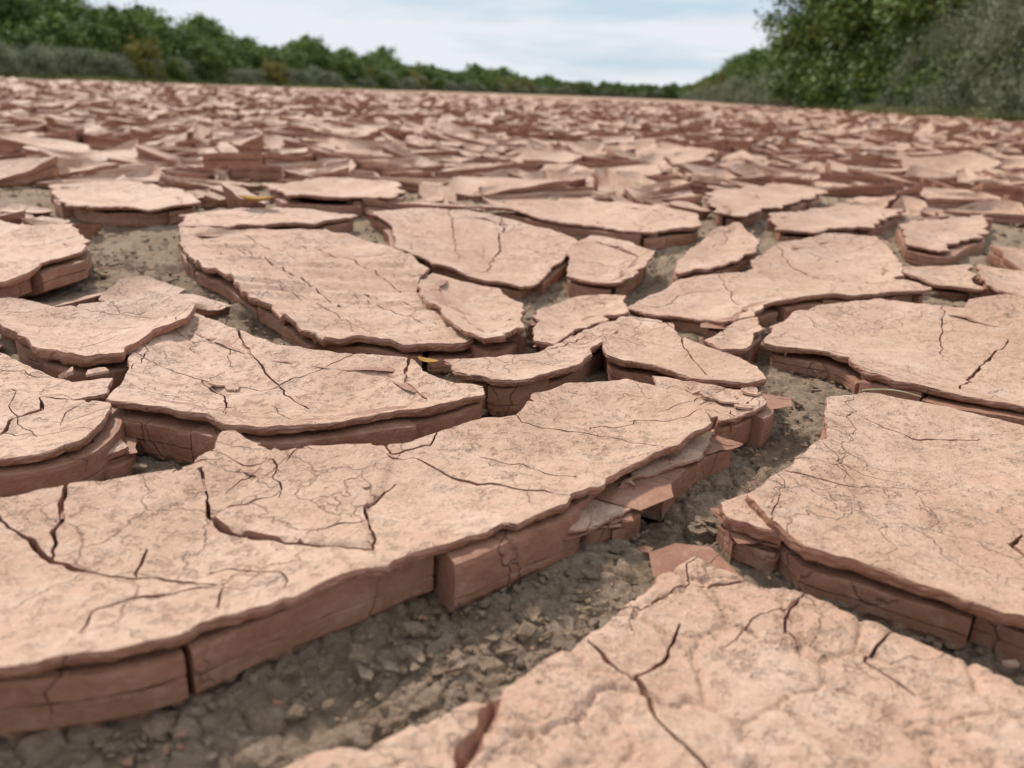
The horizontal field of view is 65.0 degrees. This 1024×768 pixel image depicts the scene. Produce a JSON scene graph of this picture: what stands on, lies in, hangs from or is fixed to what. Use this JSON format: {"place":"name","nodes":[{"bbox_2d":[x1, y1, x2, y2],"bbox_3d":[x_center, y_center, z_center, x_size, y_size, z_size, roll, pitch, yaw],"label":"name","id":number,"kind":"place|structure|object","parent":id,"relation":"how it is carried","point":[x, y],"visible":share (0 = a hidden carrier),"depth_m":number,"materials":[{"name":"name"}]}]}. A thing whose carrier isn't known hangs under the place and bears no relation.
{"place":"outdoors","nodes":[
{"label":"outdoors","id":0,"kind":"place"},
{"bbox_2d":[44,0,803,86],"label":"sky","id":1,"kind":"structure","parent":0,"point":[660,43],"materials":[{"name":"white"}]},
{"bbox_2d":[0,76,1023,349],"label":"cracked mud field","id":2,"kind":"structure","parent":0,"point":[144,132],"depth_m":4.02,"materials":[{"name":"soil"}]},
{"bbox_2d":[0,76,1023,767],"bbox_3d":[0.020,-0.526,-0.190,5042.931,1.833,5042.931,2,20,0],"label":"riverbed ground","id":3,"kind":"structure","parent":0,"point":[262,732],"depth_m":0.49,"materials":[{"name":"soil"}]},
{"bbox_2d":[0,220,91,297],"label":"mud plate","id":4,"kind":"object","parent":3,"relation":"on","point":[36,260],"visible":1,"depth_m":1.15,"materials":[{"name":"soil"}]},
{"bbox_2d":[0,353,113,402],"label":"mud plate","id":5,"kind":"object","parent":3,"relation":"on","point":[15,375],"visible":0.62,"depth_m":0.73,"materials":[{"name":"soil"}]},
{"bbox_2d":[0,387,124,496],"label":"mud plate","id":6,"kind":"object","parent":3,"relation":"on","point":[46,442],"visible":0.92,"depth_m":0.62,"materials":[{"name":"soil"}]},
{"bbox_2d":[0,295,195,401],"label":"mud plate","id":7,"kind":"object","parent":3,"relation":"on","point":[112,335],"visible":0.84,"depth_m":0.86,"materials":[{"name":"soil"}]},
{"bbox_2d":[104,436,137,480],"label":"mud plate","id":8,"kind":"object","parent":3,"relation":"on","point":[121,454],"visible":0.51,"depth_m":0.64,"materials":[{"name":"soil"}]},
{"bbox_2d":[48,179,200,228],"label":"mud plate","id":9,"kind":"object","parent":3,"relation":"on","point":[122,203],"visible":0.97,"depth_m":1.79,"materials":[{"name":"soil"}]},
{"bbox_2d":[178,207,358,232],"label":"mud plate","id":10,"kind":"object","parent":3,"relation":"on","point":[263,218],"visible":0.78,"depth_m":1.57,"materials":[{"name":"soil"}]},
{"bbox_2d":[237,195,273,201],"bbox_3d":[-0.515,-0.374,1.618,0.072,0.012,0.036,2,20,0],"label":"fallen leaf","id":11,"kind":"object","parent":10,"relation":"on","point":[253,198],"visible":1,"depth_m":1.62,"materials":[{"name":"plant"}]},
{"bbox_2d":[0,0,578,95],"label":"distant tree row","id":12,"kind":"object","parent":3,"relation":"on","point":[52,38],"visible":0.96,"depth_m":76.74,"materials":[{"name":"green plant"}]},
{"bbox_2d":[105,313,484,464],"bbox_3d":[-0.245,0.011,0.768,0.420,0.052,0.248,12,22,26],"label":"mud plate","id":13,"kind":"object","parent":3,"relation":"on","point":[166,400],"visible":0.94,"depth_m":0.74,"materials":[{"name":"soil"}]},
{"bbox_2d":[58,367,757,487],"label":"loose crust chips","id":14,"kind":"object","parent":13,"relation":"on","point":[709,396],"visible":0.91,"depth_m":0.75,"materials":[{"name":"brown soil"}]},
{"bbox_2d":[174,226,473,373],"bbox_3d":[-0.278,-0.149,1.229,0.383,0.083,0.804,-8,22,-25],"label":"mud plate","id":15,"kind":"object","parent":3,"relation":"on","point":[323,289],"visible":0.94,"depth_m":1.14,"materials":[{"name":"soil"}]},
{"bbox_2d":[261,177,406,216],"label":"mud plate","id":16,"kind":"object","parent":3,"relation":"on","point":[333,189],"visible":0.91,"depth_m":2.19,"materials":[{"name":"soil"}]},
{"bbox_2d":[0,379,712,740],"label":"mud plate","id":17,"kind":"object","parent":3,"relation":"on","point":[232,555],"visible":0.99,"depth_m":0.49,"materials":[{"name":"soil"}]},
{"bbox_2d":[418,356,437,362],"bbox_3d":[-0.091,-0.025,0.873,0.026,0.004,0.012,14,23,29],"label":"fallen leaf","id":18,"kind":"object","parent":3,"relation":"on","point":[428,360],"visible":1,"depth_m":0.88,"materials":[{"name":"plant"}]},
{"bbox_2d":[417,273,526,357],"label":"mud plate","id":19,"kind":"object","parent":3,"relation":"on","point":[485,318],"visible":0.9,"depth_m":1.05,"materials":[{"name":"soil"}]},
{"bbox_2d":[367,208,577,298],"bbox_3d":[-0.095,-0.272,1.609,0.486,0.103,0.387,14,23,30],"label":"mud plate","id":20,"kind":"object","parent":3,"relation":"on","point":[504,255],"visible":0.93,"depth_m":1.58,"materials":[{"name":"soil"}]},
{"bbox_2d":[0,182,1023,767],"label":"soil clods","id":21,"kind":"object","parent":3,"relation":"on","point":[158,728],"visible":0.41,"depth_m":0.45,"materials":[{"name":"soil"}]},
{"bbox_2d":[0,70,1023,121],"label":"bank grass","id":22,"kind":"structure","parent":3,"relation":"on","point":[847,107],"depth_m":54.50,"materials":[{"name":"green plant"}]},
{"bbox_2d":[6,165,1023,681],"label":"mud flakes","id":23,"kind":"object","parent":3,"relation":"on","point":[532,615],"visible":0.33,"depth_m":0.48,"materials":[{"name":"brown soil"}]},
{"bbox_2d":[443,316,624,417],"bbox_3d":[0.069,-0.026,0.929,0.114,0.065,0.367,16,24,33],"label":"mud plate","id":24,"kind":"object","parent":3,"relation":"on","point":[510,384],"visible":0.77,"depth_m":0.82,"materials":[{"name":"soil"}]},
{"bbox_2d":[514,510,591,582],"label":"mud plate","id":25,"kind":"object","parent":3,"relation":"on","point":[578,530],"visible":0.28,"depth_m":0.55,"materials":[{"name":"soil"}]},
{"bbox_2d":[528,294,628,352],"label":"mud plate","id":26,"kind":"object","parent":3,"relation":"on","point":[562,321],"visible":0.77,"depth_m":1.18,"materials":[{"name":"soil"}]},
{"bbox_2d":[478,197,701,250],"bbox_3d":[0.257,-0.398,1.914,0.521,0.071,0.469,17,24,35],"label":"mud plate","id":27,"kind":"object","parent":3,"relation":"on","point":[646,226],"visible":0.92,"depth_m":1.79,"materials":[{"name":"soil"}]},
{"bbox_2d":[566,235,654,297],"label":"mud plate","id":28,"kind":"object","parent":3,"relation":"on","point":[598,265],"visible":0.98,"depth_m":1.46,"materials":[{"name":"soil"}]},
{"bbox_2d":[580,498,640,543],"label":"mud plate","id":29,"kind":"object","parent":3,"relation":"on","point":[610,520],"visible":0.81,"depth_m":0.57,"materials":[{"name":"soil"}]},
{"bbox_2d":[285,543,1023,767],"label":"mud plate","id":30,"kind":"object","parent":3,"relation":"on","point":[695,656],"visible":1,"depth_m":0.41,"materials":[{"name":"soil"}]},
{"bbox_2d":[595,429,742,521],"bbox_3d":[0.122,0.075,0.654,0.068,0.036,0.180,16,24,34],"label":"mud plate","id":31,"kind":"object","parent":3,"relation":"on","point":[654,487],"visible":0.78,"depth_m":0.63,"materials":[{"name":"soil"}]},
{"bbox_2d":[601,316,766,393],"bbox_3d":[0.162,-0.021,0.925,0.146,0.058,0.288,-5,21,-19],"label":"mud plate","id":32,"kind":"object","parent":3,"relation":"on","point":[640,350],"visible":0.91,"depth_m":0.89,"materials":[{"name":"soil"}]},
{"bbox_2d":[672,222,759,282],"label":"mud plate","id":33,"kind":"object","parent":3,"relation":"on","point":[731,247],"visible":0.89,"depth_m":1.51,"materials":[{"name":"soil"}]},
{"bbox_2d":[652,376,791,452],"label":"mud plate","id":34,"kind":"object","parent":3,"relation":"on","point":[751,428],"visible":0.62,"depth_m":0.75,"materials":[{"name":"soil"}]},
{"bbox_2d":[574,20,888,105],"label":"bank trees","id":35,"kind":"object","parent":3,"relation":"on","point":[732,81],"visible":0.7,"depth_m":114.35,"materials":[{"name":"green plant"}]},
{"bbox_2d":[704,317,766,362],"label":"mud plate","id":36,"kind":"object","parent":3,"relation":"on","point":[742,339],"visible":0.78,"depth_m":0.98,"materials":[{"name":"soil"}]},
{"bbox_2d":[710,493,782,576],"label":"mud plate","id":37,"kind":"object","parent":3,"relation":"on","point":[745,532],"visible":0.94,"depth_m":0.55,"materials":[{"name":"soil"}]},
{"bbox_2d":[703,183,828,226],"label":"mud plate","id":38,"kind":"object","parent":3,"relation":"on","point":[744,206],"visible":0.91,"depth_m":2.39,"materials":[{"name":"soil"}]},
{"bbox_2d":[628,233,931,337],"bbox_3d":[0.541,-0.164,1.380,0.850,0.090,0.350,-16,27,-41],"label":"mud plate","id":39,"kind":"object","parent":3,"relation":"on","point":[784,280],"visible":0.94,"depth_m":1.32,"materials":[{"name":"soil"}]},
{"bbox_2d":[753,0,894,106],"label":"cottonwood tree","id":40,"kind":"object","parent":3,"relation":"on","point":[799,32],"visible":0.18,"depth_m":55.93,"materials":[{"name":"green plant"}]},
{"bbox_2d":[767,203,906,241],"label":"mud plate","id":41,"kind":"object","parent":3,"relation":"on","point":[841,218],"visible":0.95,"depth_m":1.91,"materials":[{"name":"soil"}]},
{"bbox_2d":[818,47,871,106],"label":"russian olive tree","id":42,"kind":"object","parent":3,"relation":"on","point":[847,66],"visible":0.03,"depth_m":48.60,"materials":[{"name":"green plant"}]},
{"bbox_2d":[781,0,933,105],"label":"cottonwood tree","id":43,"kind":"object","parent":3,"relation":"on","point":[842,22],"visible":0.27,"depth_m":48.00,"materials":[{"name":"green plant"}]},
{"bbox_2d":[843,30,922,108],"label":"russian olive tree","id":44,"kind":"object","parent":3,"relation":"on","point":[893,41],"visible":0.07,"depth_m":42.33,"materials":[{"name":"green plant"}]},
{"bbox_2d":[745,392,1023,663],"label":"mud plate","id":45,"kind":"object","parent":3,"relation":"on","point":[899,514],"visible":0.98,"depth_m":0.57,"materials":[{"name":"soil"}]},
{"bbox_2d":[821,0,948,108],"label":"cottonwood tree","id":46,"kind":"object","parent":3,"relation":"on","point":[868,68],"visible":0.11,"depth_m":42.22,"materials":[{"name":"green plant"}]},
{"bbox_2d":[862,389,920,396],"bbox_3d":[0.375,0.009,0.795,0.054,0.010,0.002,15,23,31],"label":"dry straw","id":47,"kind":"object","parent":3,"relation":"on","point":[888,390],"visible":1,"depth_m":0.80,"materials":[{"name":"beige plant"}]},
{"bbox_2d":[763,298,1023,425],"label":"mud plate","id":48,"kind":"object","parent":3,"relation":"on","point":[967,360],"visible":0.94,"depth_m":0.97,"materials":[{"name":"soil"}]},
{"bbox_2d":[800,48,1023,112],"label":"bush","id":49,"kind":"object","parent":3,"relation":"on","point":[918,79],"visible":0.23,"depth_m":34.88,"materials":[{"name":"green plant"}]},
{"bbox_2d":[856,8,969,109],"bbox_3d":[19.427,-14.847,36.854,5.291,4.924,5.723,-5,21,-19],"label":"russian olive tree","id":50,"kind":"object","parent":3,"relation":"on","point":[899,75],"visible":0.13,"depth_m":36.95,"materials":[{"name":"green plant"}]},
{"bbox_2d":[859,0,1020,103],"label":"cottonwood tree","id":51,"kind":"object","parent":3,"relation":"on","point":[928,7],"visible":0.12,"depth_m":37.82,"materials":[{"name":"green plant"}]},
{"bbox_2d":[897,264,985,301],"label":"mud plate","id":52,"kind":"object","parent":3,"relation":"on","point":[962,281],"visible":0.9,"depth_m":1.36,"materials":[{"name":"soil"}]},
{"bbox_2d":[895,214,992,266],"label":"mud plate","id":53,"kind":"object","parent":3,"relation":"on","point":[939,242],"visible":0.98,"depth_m":1.75,"materials":[{"name":"soil"}]},
{"bbox_2d":[885,0,1020,111],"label":"russian olive tree","id":54,"kind":"object","parent":3,"relation":"on","point":[961,24],"visible":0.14,"depth_m":32.06,"materials":[{"name":"green plant"}]},
{"bbox_2d":[902,0,1023,113],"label":"russian olive tree","id":55,"kind":"object","parent":3,"relation":"on","point":[970,67],"visible":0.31,"depth_m":28.59,"materials":[{"name":"green plant"}]},
{"bbox_2d":[916,0,1020,96],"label":"cottonwood tree","id":56,"kind":"object","parent":3,"relation":"on","point":[935,75],"visible":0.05,"depth_m":32.90,"materials":[{"name":"green plant"}]},
{"bbox_2d":[924,0,1023,116],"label":"russian olive tree","id":57,"kind":"object","parent":3,"relation":"on","point":[1008,36],"visible":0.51,"depth_m":25.62,"materials":[{"name":"green plant"}]},
{"bbox_2d":[951,3,1023,117],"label":"russian olive tree","id":58,"kind":"object","parent":3,"relation":"on","point":[1015,100],"visible":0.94,"depth_m":23.20,"materials":[{"name":"green plant"}]},
{"bbox_2d":[956,4,1023,101],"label":"cottonwood tree","id":59,"kind":"object","parent":3,"relation":"on","point":[994,66],"visible":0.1,"depth_m":27.97,"materials":[{"name":"green plant"}]},
{"bbox_2d":[975,264,1023,296],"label":"mud plate","id":60,"kind":"object","parent":3,"relation":"on","point":[992,281],"visible":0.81,"depth_m":1.35,"materials":[{"name":"soil"}]}
]}

